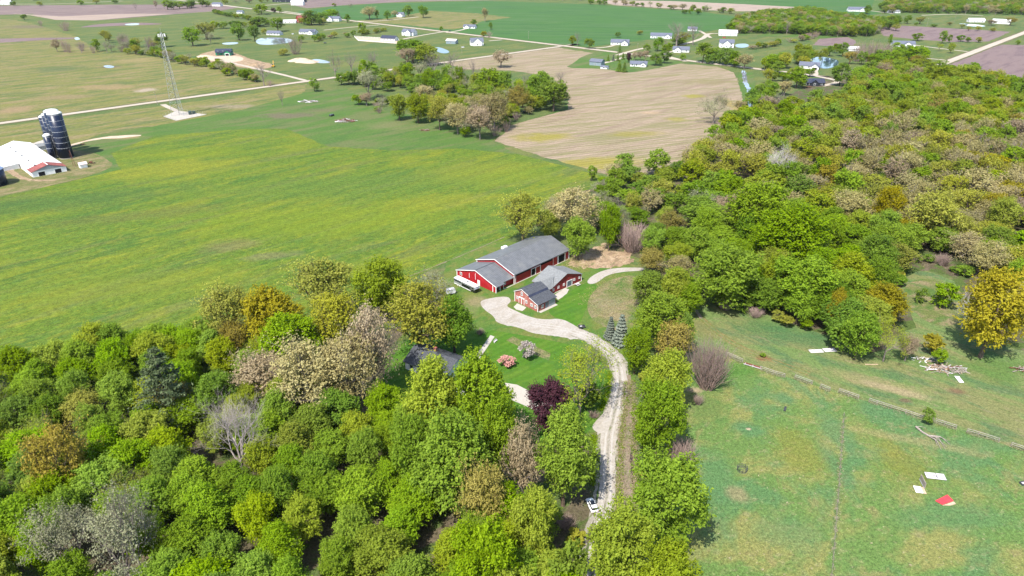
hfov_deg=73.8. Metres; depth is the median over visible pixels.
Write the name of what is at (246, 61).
building site ground
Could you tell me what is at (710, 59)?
dark green tree
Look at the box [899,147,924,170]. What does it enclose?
budding tree
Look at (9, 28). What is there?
dry meadow
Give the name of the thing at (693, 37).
bare tree
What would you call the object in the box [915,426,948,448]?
fallen tree
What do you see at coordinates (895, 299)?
golden tree
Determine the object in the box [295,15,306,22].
old red barn
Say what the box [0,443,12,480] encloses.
green tree
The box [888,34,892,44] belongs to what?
dark green tree
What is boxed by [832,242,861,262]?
green tree
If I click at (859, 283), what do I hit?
green tree
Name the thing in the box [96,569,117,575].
dark green tree
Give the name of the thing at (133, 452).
green tree
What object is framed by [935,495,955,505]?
painted plywood
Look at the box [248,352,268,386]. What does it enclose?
dark green tree
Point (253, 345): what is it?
thin tree
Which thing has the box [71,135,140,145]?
headland track
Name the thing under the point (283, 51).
bush
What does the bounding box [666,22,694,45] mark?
bare tree
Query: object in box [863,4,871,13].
dark green tree
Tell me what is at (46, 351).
yellow green tree
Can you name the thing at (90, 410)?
green tree
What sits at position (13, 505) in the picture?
green tree
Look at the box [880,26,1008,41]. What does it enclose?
ploughed field
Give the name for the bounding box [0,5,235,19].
ploughed field
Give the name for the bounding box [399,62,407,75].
green tree
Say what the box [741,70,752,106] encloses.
stream
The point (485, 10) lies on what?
budding tree
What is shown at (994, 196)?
golden tree
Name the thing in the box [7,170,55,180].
farmyard track
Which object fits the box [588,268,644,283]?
gravel path
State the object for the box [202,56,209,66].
green tree
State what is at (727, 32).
pole building
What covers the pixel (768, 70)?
budding tree
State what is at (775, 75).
yellow green tree
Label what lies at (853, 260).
yellow green tree
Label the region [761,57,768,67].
yellow green tree
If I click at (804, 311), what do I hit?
green tree
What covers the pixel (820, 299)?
dark green tree
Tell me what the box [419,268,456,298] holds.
thin tree
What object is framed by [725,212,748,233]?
green tree
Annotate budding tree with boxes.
[14,410,105,492]
[49,38,59,51]
[54,380,101,420]
[98,29,107,39]
[103,32,111,42]
[131,44,140,53]
[138,380,191,411]
[179,55,190,64]
[188,58,197,66]
[189,276,251,343]
[215,315,248,351]
[223,63,235,73]
[226,346,286,397]
[250,72,259,81]
[260,330,353,412]
[277,251,360,315]
[298,325,383,404]
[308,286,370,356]
[345,292,405,386]
[369,260,455,355]
[395,72,405,84]
[396,48,415,61]
[425,88,455,129]
[436,88,448,95]
[440,100,469,133]
[441,83,453,91]
[450,452,512,525]
[456,102,493,138]
[463,96,478,107]
[473,92,483,103]
[475,89,512,130]
[481,8,488,16]
[495,185,553,239]
[495,405,544,493]
[502,103,515,122]
[505,84,531,112]
[522,106,533,114]
[523,94,536,106]
[540,182,606,225]
[601,161,623,181]
[624,190,645,210]
[631,51,637,59]
[638,187,664,213]
[638,246,664,272]
[641,50,648,60]
[645,177,674,193]
[651,316,698,356]
[659,206,687,228]
[661,251,694,274]
[678,154,714,185]
[679,145,705,163]
[681,146,707,163]
[707,159,746,175]
[713,194,739,215]
[716,147,750,170]
[732,100,746,108]
[734,54,754,68]
[737,144,757,173]
[741,149,769,174]
[762,67,773,79]
[778,50,793,63]
[778,80,793,95]
[781,146,813,161]
[781,190,809,205]
[785,174,829,197]
[792,155,817,173]
[795,54,812,61]
[803,182,842,212]
[819,181,836,193]
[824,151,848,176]
[831,186,874,216]
[840,170,870,186]
[842,51,857,63]
[843,163,881,178]
[849,153,882,175]
[854,181,887,202]
[860,171,898,192]
[863,146,890,171]
[868,192,902,213]
[870,184,910,193]
[875,199,921,220]
[881,153,911,185]
[889,139,922,166]
[890,23,900,30]
[890,239,925,269]
[891,169,927,190]
[892,149,933,182]
[896,332,924,360]
[898,186,930,211]
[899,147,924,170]
[899,179,970,244]
[907,180,938,193]
[909,55,922,61]
[915,16,925,23]
[923,169,957,193]
[925,158,958,178]
[935,173,971,191]
[935,229,995,260]
[943,150,980,171]
[945,183,983,208]
[948,211,975,233]
[950,187,986,210]
[953,165,1001,192]
[958,208,986,226]
[962,221,988,245]
[962,239,1018,272]
[969,187,991,219]
[973,198,996,222]
[973,218,1017,234]
[976,179,1011,191]
[978,150,1007,173]
[984,184,1021,200]
[986,19,997,25]
[990,170,1023,186]
[996,199,1023,225]
[1001,161,1023,178]
[1001,243,1023,268]
[1008,162,1023,189]
[1014,193,1023,223]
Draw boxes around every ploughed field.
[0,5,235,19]
[813,37,855,45]
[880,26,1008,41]
[949,45,1023,80]
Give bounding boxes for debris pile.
[911,356,935,362]
[922,362,968,375]
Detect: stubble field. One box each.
[289,0,468,7]
[596,0,793,10]
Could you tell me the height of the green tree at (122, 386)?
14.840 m
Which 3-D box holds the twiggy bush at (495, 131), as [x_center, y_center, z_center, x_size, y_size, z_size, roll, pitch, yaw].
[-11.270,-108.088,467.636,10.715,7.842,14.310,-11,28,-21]
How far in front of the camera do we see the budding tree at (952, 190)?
328.75 m
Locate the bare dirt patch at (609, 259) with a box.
[569,243,633,268]
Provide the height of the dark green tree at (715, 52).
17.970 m
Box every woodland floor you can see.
[2,291,595,575]
[576,66,1023,352]
[733,28,871,37]
[871,0,1023,14]
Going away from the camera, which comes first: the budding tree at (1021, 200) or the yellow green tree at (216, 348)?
the yellow green tree at (216, 348)
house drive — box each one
[399,31,447,39]
[616,48,642,54]
[679,33,717,44]
[771,70,840,85]
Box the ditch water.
[629,452,633,483]
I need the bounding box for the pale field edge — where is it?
[12,13,164,19]
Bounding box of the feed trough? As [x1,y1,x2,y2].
[744,362,761,368]
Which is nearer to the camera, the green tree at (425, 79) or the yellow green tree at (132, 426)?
the yellow green tree at (132, 426)
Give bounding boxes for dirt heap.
[197,55,215,57]
[247,63,269,65]
[571,252,597,258]
[606,246,624,251]
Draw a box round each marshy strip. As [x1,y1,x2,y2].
[0,38,73,42]
[83,23,159,26]
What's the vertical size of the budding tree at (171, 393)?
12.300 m
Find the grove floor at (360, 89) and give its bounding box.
[338,80,565,136]
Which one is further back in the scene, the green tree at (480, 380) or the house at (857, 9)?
the house at (857, 9)
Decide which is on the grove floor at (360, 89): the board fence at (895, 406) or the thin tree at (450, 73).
the thin tree at (450, 73)
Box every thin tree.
[0,378,15,419]
[0,405,55,441]
[0,468,18,489]
[8,498,97,566]
[73,480,157,575]
[93,461,169,499]
[106,42,114,51]
[119,41,129,48]
[166,51,175,59]
[204,32,213,41]
[215,60,225,69]
[243,333,266,353]
[413,61,426,76]
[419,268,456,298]
[447,67,457,79]
[452,78,463,89]
[462,75,471,86]
[467,82,479,90]
[515,78,526,87]
[539,191,565,213]
[551,327,623,414]
[590,179,606,189]
[688,187,720,206]
[695,87,736,122]
[875,311,912,361]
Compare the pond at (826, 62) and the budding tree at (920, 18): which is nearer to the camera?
the pond at (826, 62)
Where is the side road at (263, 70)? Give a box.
[213,57,306,80]
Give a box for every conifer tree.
[603,316,614,341]
[610,314,626,348]
[616,60,621,71]
[621,61,626,71]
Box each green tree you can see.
[0,343,40,382]
[0,391,37,431]
[0,419,15,443]
[0,423,47,477]
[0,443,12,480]
[0,447,53,489]
[0,479,18,540]
[0,490,49,547]
[0,531,20,566]
[0,551,21,575]
[4,367,53,397]
[13,515,65,575]
[15,469,52,498]
[17,377,62,417]
[19,358,54,381]
[22,464,88,517]
[27,391,67,430]
[30,337,69,367]
[35,483,89,541]
[43,546,96,575]
[49,434,82,460]
[53,356,96,388]
[54,368,94,404]
[56,448,103,476]
[58,337,97,365]
[68,449,131,514]
[70,401,106,441]
[71,320,103,360]
[83,422,127,465]
[84,407,126,447]
[90,39,99,51]
[90,357,136,392]
[91,336,133,374]
[91,485,134,546]
[94,369,141,418]
[95,322,128,355]
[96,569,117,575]
[101,437,156,479]
[117,407,168,444]
[121,504,168,561]
[122,48,131,52]
[122,327,148,363]
[127,473,173,529]
[128,39,140,45]
[129,330,176,359]
[129,375,167,408]
[129,401,165,433]
[130,545,195,575]
[136,345,171,376]
[140,320,172,345]
[140,422,197,474]
[148,444,192,491]
[153,31,167,46]
[153,513,215,560]
[155,49,162,57]
[156,322,186,356]
[161,0,172,9]
[161,358,201,397]
[162,342,189,376]
[163,468,207,516]
[165,392,216,438]
[165,453,219,493]
[168,552,233,575]
[170,327,203,358]
[171,347,202,384]
[173,55,184,62]
[175,1,184,8]
[176,478,236,533]
[178,314,212,340]
[181,26,200,45]
[186,0,196,7]
[189,371,238,414]
[193,412,233,455]
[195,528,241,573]
[196,328,224,364]
[198,59,207,65]
[201,567,235,575]
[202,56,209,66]
[204,334,237,373]
[209,21,219,27]
[209,367,241,395]
[212,458,250,494]
[219,21,227,27]
[220,391,252,422]
[221,67,231,75]
[222,473,279,521]
[227,547,273,575]
[228,348,255,379]
[230,413,254,450]
[231,488,278,545]
[237,69,247,79]
[237,380,265,414]
[241,433,278,476]
[244,407,287,452]
[246,24,260,40]
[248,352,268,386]
[252,3,267,13]
[252,388,300,423]
[252,517,306,570]
[254,311,325,364]
[255,463,295,519]
[265,372,303,419]
[268,17,285,30]
[270,441,305,491]
[270,551,312,575]
[271,419,313,464]
[282,491,323,543]
[288,400,333,441]
[291,448,339,494]
[297,470,350,515]
[301,10,319,24]
[302,369,342,402]
[306,18,313,25]
[307,427,350,466]
[315,387,361,430]
[316,18,322,25]
[317,11,328,22]
[317,535,357,575]
[325,9,337,15]
[327,463,388,515]
[330,503,375,558]
[334,72,346,84]
[335,408,374,450]
[345,423,384,474]
[346,71,358,84]
[347,254,408,316]
[348,521,415,575]
[358,22,365,30]
[358,59,367,72]
[363,378,402,417]
[367,60,376,69]
[369,80,378,88]
[370,65,379,75]
[370,408,399,429]
[372,455,404,504]
[373,418,401,460]
[379,550,438,575]
[380,81,392,90]
[381,505,423,546]
[382,73,394,83]
[382,472,441,526]
[383,10,390,19]
[388,93,408,119]
[388,409,443,484]
[391,401,427,429]
[392,39,426,62]
[396,42,406,51]
[396,352,471,430]
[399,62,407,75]
[401,62,415,77]
[401,74,414,89]
[402,5,413,15]
[404,92,427,122]
[407,401,500,515]
[416,43,438,65]
[416,78,424,85]
[418,5,428,17]
[421,73,431,84]
[424,70,435,81]
[425,101,430,118]
[427,78,436,86]
[427,525,467,574]
[432,70,441,81]
[432,293,477,353]
[436,557,468,575]
[439,77,451,91]
[440,67,448,78]
[442,73,452,82]
[447,93,457,98]
[447,511,523,575]
[450,344,517,440]
[453,65,464,80]
[453,96,466,104]
[454,461,495,502]
[455,85,464,91]
[455,505,504,565]
[458,88,467,95]
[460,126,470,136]
[461,102,472,109]
[466,89,474,98]
[469,72,478,81]
[473,90,482,97]
[475,67,500,87]
[478,390,523,483]
[479,479,523,523]
[480,83,493,94]
[486,85,493,93]
[486,544,543,575]
[490,561,535,575]
[496,70,512,89]
[499,516,532,551]
[500,116,508,124]
[508,103,520,116]
[508,482,558,560]
[510,490,563,537]
[531,545,572,575]
[532,398,600,506]
[534,95,545,102]
[535,100,547,109]
[535,209,561,235]
[537,78,570,110]
[546,567,584,575]
[560,215,596,259]
[584,38,594,46]
[585,491,660,575]
[595,201,612,213]
[598,201,622,250]
[605,175,622,200]
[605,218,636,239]
[606,166,629,188]
[613,188,640,203]
[614,153,636,171]
[618,204,628,218]
[620,326,653,374]
[623,166,640,181]
[625,205,650,225]
[625,441,716,546]
[626,181,644,194]
[629,290,694,353]
[629,373,690,455]
[631,172,646,182]
[631,268,665,306]
[631,534,703,575]
[637,174,661,194]
[638,345,693,401]
[639,225,665,251]
[642,187,667,205]
[643,43,650,50]
[644,147,670,173]
[644,221,665,242]
[649,52,663,65]
[653,36,664,50]
[654,164,673,181]
[654,205,673,221]
[655,167,675,184]
[658,50,671,60]
[660,226,695,245]
[660,266,692,305]
[661,42,672,51]
[662,192,685,210]
[662,241,693,265]
[665,266,694,286]
[671,37,686,44]
[671,159,685,181]
[671,282,704,313]
[673,182,693,200]
[675,311,697,355]
[676,157,710,181]
[677,194,723,225]
[680,226,712,260]
[681,180,708,204]
[687,240,764,310]
[690,203,735,227]
[691,203,724,237]
[694,42,712,61]
[694,180,714,193]
[699,245,725,276]
[702,170,721,189]
[704,189,729,203]
[705,54,714,63]
[705,236,725,258]
[706,224,739,239]
[710,47,720,62]
[713,172,743,191]
[715,168,733,179]
[716,176,745,200]
[717,46,734,64]
[718,237,757,256]
[719,257,764,296]
[722,179,792,230]
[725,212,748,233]
[728,59,739,66]
[730,51,740,66]
[730,176,756,188]
[734,208,761,247]
[743,96,753,105]
[745,88,759,105]
[745,223,776,258]
[746,200,834,260]
[747,276,788,311]
[750,169,787,186]
[752,245,796,277]
[753,95,763,105]
[753,161,787,180]
[754,83,765,94]
[760,152,783,164]
[760,253,800,296]
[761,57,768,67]
[762,89,771,98]
[765,55,778,69]
[765,79,773,89]
[766,157,785,169]
[768,83,777,93]
[769,61,785,72]
[769,71,779,80]
[771,82,780,92]
[771,251,843,309]
[778,57,790,68]
[778,72,787,79]
[781,160,801,179]
[782,159,815,177]
[782,281,819,323]
[783,172,817,199]
[786,195,812,207]
[787,71,808,87]
[791,66,804,75]
[792,49,804,63]
[794,42,802,50]
[794,54,803,64]
[797,245,840,266]
[799,229,831,257]
[801,43,814,51]
[801,49,810,58]
[803,189,835,213]
[806,49,814,58]
[807,279,858,321]
[808,155,831,173]
[809,50,818,59]
[818,48,828,60]
[818,215,845,248]
[820,206,850,221]
[820,297,866,337]
[825,213,854,243]
[825,249,875,293]
[826,184,851,202]
[827,45,836,55]
[830,192,872,213]
[831,62,851,85]
[832,167,868,192]
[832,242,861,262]
[836,42,849,54]
[838,267,870,301]
[838,309,883,359]
[840,223,877,244]
[841,148,865,171]
[846,209,873,236]
[848,295,896,332]
[852,238,873,260]
[856,51,868,64]
[857,232,903,273]
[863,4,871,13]
[868,53,880,61]
[868,208,902,233]
[868,221,914,253]
[868,253,903,287]
[872,50,886,60]
[873,158,910,184]
[877,53,884,62]
[878,1,889,8]
[884,49,892,57]
[884,55,894,63]
[885,20,894,29]
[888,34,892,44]
[890,42,905,48]
[891,52,904,59]
[892,47,904,53]
[897,222,933,251]
[904,15,912,22]
[905,45,929,58]
[905,201,939,226]
[911,33,923,40]
[912,151,942,177]
[912,166,933,182]
[920,54,931,64]
[926,226,963,252]
[938,30,948,41]
[947,42,956,52]
[953,157,975,176]
[973,237,1016,268]
[979,223,1019,251]
[982,168,1013,187]
[983,195,1023,228]
[1000,145,1023,168]
[1003,256,1023,282]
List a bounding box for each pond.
[222,42,237,44]
[256,37,290,44]
[313,59,328,62]
[437,47,448,52]
[735,44,748,47]
[811,57,838,67]
[960,23,983,26]
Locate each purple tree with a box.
[525,375,572,433]
[627,53,631,61]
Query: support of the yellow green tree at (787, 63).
on the ground at (340, 44)
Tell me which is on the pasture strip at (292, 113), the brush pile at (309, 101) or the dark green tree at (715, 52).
the brush pile at (309, 101)
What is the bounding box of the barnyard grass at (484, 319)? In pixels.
[384,241,646,433]
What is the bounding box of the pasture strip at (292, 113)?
[1,88,597,196]
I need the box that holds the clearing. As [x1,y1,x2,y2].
[904,279,967,325]
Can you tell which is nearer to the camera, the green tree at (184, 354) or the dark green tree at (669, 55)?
the green tree at (184, 354)
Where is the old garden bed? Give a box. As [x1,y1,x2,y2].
[506,336,549,360]
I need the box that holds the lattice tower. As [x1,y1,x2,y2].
[157,30,183,115]
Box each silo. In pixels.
[37,115,45,133]
[40,112,48,133]
[41,133,56,158]
[42,108,58,155]
[45,110,73,158]
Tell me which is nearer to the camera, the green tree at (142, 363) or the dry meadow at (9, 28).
the green tree at (142, 363)
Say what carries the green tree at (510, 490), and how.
on the woodland floor at (577, 508)
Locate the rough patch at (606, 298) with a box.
[587,275,646,329]
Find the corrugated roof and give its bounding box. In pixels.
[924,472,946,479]
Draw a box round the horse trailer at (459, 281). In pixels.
[454,276,479,292]
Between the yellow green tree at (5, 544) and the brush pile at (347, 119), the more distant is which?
the brush pile at (347, 119)
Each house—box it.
[0,0,12,4]
[35,143,46,149]
[212,2,222,5]
[266,30,282,34]
[298,29,317,34]
[327,16,341,20]
[396,12,404,16]
[401,28,417,35]
[403,344,466,376]
[463,24,476,28]
[469,37,483,45]
[610,39,629,45]
[630,61,647,66]
[650,32,671,38]
[672,46,689,52]
[719,39,734,47]
[799,61,820,69]
[804,78,825,85]
[847,7,864,11]
[887,10,900,12]
[890,40,915,46]
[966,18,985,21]
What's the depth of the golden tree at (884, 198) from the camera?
300.54 m
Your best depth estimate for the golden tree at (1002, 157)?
374.82 m
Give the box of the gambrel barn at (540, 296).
[515,281,556,312]
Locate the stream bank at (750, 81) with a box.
[737,72,756,106]
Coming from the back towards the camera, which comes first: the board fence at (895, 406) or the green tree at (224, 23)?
the green tree at (224, 23)
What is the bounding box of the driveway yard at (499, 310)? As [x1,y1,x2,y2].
[481,297,577,339]
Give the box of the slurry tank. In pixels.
[0,166,7,186]
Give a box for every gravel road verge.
[0,44,579,124]
[178,0,829,76]
[932,30,1023,64]
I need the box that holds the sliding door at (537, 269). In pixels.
[535,265,540,273]
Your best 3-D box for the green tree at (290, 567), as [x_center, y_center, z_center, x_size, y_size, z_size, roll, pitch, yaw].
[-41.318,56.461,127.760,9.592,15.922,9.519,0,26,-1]
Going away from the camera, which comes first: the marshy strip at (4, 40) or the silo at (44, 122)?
the silo at (44, 122)
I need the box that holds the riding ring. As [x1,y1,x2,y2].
[356,37,397,43]
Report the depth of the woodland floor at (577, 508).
153.87 m
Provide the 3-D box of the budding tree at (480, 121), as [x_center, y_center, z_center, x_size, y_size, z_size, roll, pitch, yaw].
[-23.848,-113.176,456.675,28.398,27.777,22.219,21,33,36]
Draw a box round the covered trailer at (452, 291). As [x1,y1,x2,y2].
[446,287,455,294]
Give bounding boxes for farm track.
[690,294,701,317]
[693,310,807,374]
[699,312,809,372]
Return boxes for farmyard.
[0,140,111,196]
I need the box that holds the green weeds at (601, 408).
[587,370,639,510]
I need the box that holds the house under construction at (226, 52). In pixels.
[215,49,233,55]
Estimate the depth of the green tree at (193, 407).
176.18 m
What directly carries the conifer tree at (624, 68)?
on the harvested field at (606, 117)
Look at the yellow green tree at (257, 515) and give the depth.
142.01 m
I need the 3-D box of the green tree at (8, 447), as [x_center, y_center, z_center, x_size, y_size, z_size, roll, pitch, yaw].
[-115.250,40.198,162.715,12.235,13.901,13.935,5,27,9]
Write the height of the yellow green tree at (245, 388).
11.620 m
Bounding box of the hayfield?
[0,129,602,404]
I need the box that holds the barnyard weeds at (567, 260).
[557,242,634,319]
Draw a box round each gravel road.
[0,44,577,123]
[180,0,827,76]
[937,31,1023,64]
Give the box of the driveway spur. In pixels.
[593,409,609,432]
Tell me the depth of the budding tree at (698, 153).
375.15 m
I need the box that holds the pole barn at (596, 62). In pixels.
[589,58,604,65]
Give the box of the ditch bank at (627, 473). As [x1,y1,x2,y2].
[615,375,634,510]
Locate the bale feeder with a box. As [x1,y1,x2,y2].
[737,464,747,473]
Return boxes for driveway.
[553,324,627,575]
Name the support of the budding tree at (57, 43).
on the dry meadow at (9, 28)
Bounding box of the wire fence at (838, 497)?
[831,414,844,575]
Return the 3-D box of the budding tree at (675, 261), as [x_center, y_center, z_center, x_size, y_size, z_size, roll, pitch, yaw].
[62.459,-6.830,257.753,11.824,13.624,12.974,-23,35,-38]
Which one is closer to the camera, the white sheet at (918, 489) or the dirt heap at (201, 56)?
the white sheet at (918, 489)
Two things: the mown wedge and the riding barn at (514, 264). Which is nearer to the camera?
the riding barn at (514, 264)
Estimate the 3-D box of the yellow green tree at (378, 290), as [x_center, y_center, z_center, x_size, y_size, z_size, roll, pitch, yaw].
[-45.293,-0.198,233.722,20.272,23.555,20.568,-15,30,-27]
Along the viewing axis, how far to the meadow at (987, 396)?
209.42 m
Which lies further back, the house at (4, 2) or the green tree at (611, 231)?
the house at (4, 2)
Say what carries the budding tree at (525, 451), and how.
on the woodland floor at (577, 508)
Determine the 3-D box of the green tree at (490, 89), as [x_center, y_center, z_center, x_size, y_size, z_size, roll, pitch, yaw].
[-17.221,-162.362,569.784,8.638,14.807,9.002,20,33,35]
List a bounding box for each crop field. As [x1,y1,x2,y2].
[295,1,733,46]
[649,0,873,6]
[822,5,881,14]
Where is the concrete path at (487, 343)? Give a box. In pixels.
[479,335,493,357]
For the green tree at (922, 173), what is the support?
on the woodland floor at (908, 323)
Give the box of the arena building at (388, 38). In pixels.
[380,35,397,40]
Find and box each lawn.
[384,329,609,443]
[549,283,598,325]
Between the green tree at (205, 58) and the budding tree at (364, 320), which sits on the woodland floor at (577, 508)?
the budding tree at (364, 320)
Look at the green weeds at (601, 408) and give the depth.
179.42 m
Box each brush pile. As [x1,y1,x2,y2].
[298,100,318,102]
[335,118,357,122]
[1009,365,1023,371]
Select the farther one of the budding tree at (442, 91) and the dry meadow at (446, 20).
the dry meadow at (446, 20)
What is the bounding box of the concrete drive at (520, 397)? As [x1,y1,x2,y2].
[505,383,556,412]
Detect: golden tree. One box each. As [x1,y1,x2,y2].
[238,282,307,350]
[813,163,838,187]
[824,286,847,324]
[864,280,911,324]
[871,184,908,223]
[897,217,931,230]
[952,265,1023,358]
[960,149,981,166]
[977,152,1012,170]
[983,191,1008,220]
[997,179,1023,201]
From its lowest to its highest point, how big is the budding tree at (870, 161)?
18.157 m
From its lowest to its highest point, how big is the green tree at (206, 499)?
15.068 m
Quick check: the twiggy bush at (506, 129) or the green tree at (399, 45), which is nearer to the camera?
the twiggy bush at (506, 129)
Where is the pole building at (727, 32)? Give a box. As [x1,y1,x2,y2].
[718,30,737,35]
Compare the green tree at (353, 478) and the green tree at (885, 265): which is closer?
the green tree at (353, 478)
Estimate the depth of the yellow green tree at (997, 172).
353.06 m
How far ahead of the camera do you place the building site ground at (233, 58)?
801.13 m
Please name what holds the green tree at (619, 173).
on the woodland floor at (908, 323)
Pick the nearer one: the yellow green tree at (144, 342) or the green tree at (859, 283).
the yellow green tree at (144, 342)
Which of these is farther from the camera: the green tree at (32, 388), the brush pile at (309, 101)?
the brush pile at (309, 101)
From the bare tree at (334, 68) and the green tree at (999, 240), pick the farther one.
the bare tree at (334, 68)
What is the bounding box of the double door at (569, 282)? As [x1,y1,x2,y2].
[566,279,571,286]
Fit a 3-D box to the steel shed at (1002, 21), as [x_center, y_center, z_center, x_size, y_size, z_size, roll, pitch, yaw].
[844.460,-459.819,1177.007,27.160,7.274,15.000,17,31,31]
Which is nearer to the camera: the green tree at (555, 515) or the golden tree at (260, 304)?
the green tree at (555, 515)
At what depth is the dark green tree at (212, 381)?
179.70 m
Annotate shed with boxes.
[77,161,87,167]
[275,20,296,22]
[445,39,457,43]
[600,65,609,68]
[847,46,858,50]
[993,19,1010,23]
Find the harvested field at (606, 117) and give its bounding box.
[451,48,742,176]
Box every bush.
[0,386,15,397]
[41,367,57,383]
[55,21,72,30]
[58,40,68,51]
[65,42,71,52]
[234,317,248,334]
[277,48,287,54]
[280,36,301,54]
[351,94,364,103]
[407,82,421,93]
[475,327,483,334]
[490,125,502,135]
[497,355,516,366]
[500,121,509,131]
[509,110,520,119]
[518,340,535,359]
[536,534,555,553]
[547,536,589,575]
[556,515,575,532]
[566,527,585,545]
[570,382,602,409]
[587,165,597,180]
[588,410,599,417]
[594,184,604,192]
[615,220,654,253]
[665,435,702,460]
[679,337,738,391]
[693,394,705,404]
[718,302,733,309]
[736,299,751,313]
[747,305,766,317]
[771,309,784,321]
[780,314,794,326]
[800,318,813,330]
[806,68,814,76]
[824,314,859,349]
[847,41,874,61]
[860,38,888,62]
[880,43,893,52]
[890,274,907,285]
[901,265,910,271]
[914,288,929,302]
[922,407,936,423]
[923,254,935,261]
[923,333,946,352]
[929,281,962,308]
[931,252,956,265]
[931,348,948,362]
[949,265,964,273]
[956,265,974,275]
[957,35,965,40]
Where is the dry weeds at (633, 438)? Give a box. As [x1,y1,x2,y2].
[610,380,640,511]
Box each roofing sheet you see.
[809,349,822,352]
[822,348,835,351]
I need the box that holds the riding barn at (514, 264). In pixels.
[456,235,569,292]
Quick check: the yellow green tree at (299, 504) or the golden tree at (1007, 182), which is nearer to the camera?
the yellow green tree at (299, 504)
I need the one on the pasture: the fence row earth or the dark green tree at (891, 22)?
the fence row earth
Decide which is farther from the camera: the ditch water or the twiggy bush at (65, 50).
the twiggy bush at (65, 50)
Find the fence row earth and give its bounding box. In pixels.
[830,414,846,575]
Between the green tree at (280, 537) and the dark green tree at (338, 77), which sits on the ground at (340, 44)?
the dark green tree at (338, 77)
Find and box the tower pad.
[163,110,206,120]
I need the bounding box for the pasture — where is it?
[627,353,1023,575]
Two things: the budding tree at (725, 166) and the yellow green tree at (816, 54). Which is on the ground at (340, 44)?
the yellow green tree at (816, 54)
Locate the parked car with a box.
[586,498,598,512]
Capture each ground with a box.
[0,0,1023,575]
[199,51,271,68]
[207,56,242,61]
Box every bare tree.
[94,483,159,566]
[191,386,277,469]
[254,64,271,85]
[326,49,343,74]
[344,54,357,71]
[365,49,377,62]
[424,48,443,69]
[438,50,460,68]
[617,194,631,243]
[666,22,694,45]
[688,20,704,44]
[765,140,800,165]
[955,282,978,327]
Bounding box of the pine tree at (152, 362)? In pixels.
[127,346,203,433]
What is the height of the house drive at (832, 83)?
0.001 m
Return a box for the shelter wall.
[919,474,925,487]
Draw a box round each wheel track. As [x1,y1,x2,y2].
[532,325,617,575]
[533,323,623,574]
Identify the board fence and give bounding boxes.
[869,398,923,419]
[966,429,999,441]
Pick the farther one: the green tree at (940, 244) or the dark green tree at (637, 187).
the dark green tree at (637, 187)
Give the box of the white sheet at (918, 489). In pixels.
[913,486,926,493]
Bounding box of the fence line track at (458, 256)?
[411,237,503,275]
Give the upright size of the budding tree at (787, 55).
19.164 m
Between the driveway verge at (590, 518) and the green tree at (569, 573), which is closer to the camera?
the green tree at (569, 573)
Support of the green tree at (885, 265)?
on the woodland floor at (908, 323)
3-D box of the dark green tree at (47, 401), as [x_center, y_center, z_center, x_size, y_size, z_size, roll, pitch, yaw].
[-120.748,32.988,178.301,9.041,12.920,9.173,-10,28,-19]
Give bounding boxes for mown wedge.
[297,125,481,149]
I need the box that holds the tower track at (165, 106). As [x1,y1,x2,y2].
[161,104,177,110]
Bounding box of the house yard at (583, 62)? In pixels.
[567,51,684,71]
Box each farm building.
[272,0,306,1]
[290,0,304,4]
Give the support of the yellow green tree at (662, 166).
on the woodland floor at (908, 323)
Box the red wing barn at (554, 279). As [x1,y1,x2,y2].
[532,265,581,293]
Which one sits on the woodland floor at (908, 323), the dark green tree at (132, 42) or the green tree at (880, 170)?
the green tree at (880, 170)
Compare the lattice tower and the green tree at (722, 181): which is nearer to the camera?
the green tree at (722, 181)
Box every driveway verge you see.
[569,334,612,575]
[578,328,627,477]
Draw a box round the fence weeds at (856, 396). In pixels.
[725,354,1023,566]
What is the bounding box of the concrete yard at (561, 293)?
[555,288,568,299]
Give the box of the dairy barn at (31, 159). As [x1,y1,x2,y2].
[0,141,66,176]
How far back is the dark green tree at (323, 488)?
149.97 m
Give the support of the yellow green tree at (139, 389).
on the woodland floor at (577, 508)
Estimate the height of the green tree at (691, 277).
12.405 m
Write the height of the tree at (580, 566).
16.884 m
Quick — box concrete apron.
[514,303,525,310]
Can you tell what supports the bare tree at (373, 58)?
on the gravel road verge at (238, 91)
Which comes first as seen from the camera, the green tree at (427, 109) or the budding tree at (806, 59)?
the green tree at (427, 109)
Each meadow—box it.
[0,19,103,58]
[0,53,286,120]
[0,84,306,145]
[359,11,510,29]
[686,271,1023,451]
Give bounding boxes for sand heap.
[288,58,309,61]
[295,60,318,63]
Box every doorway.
[37,171,45,175]
[54,168,61,172]
[558,253,564,262]

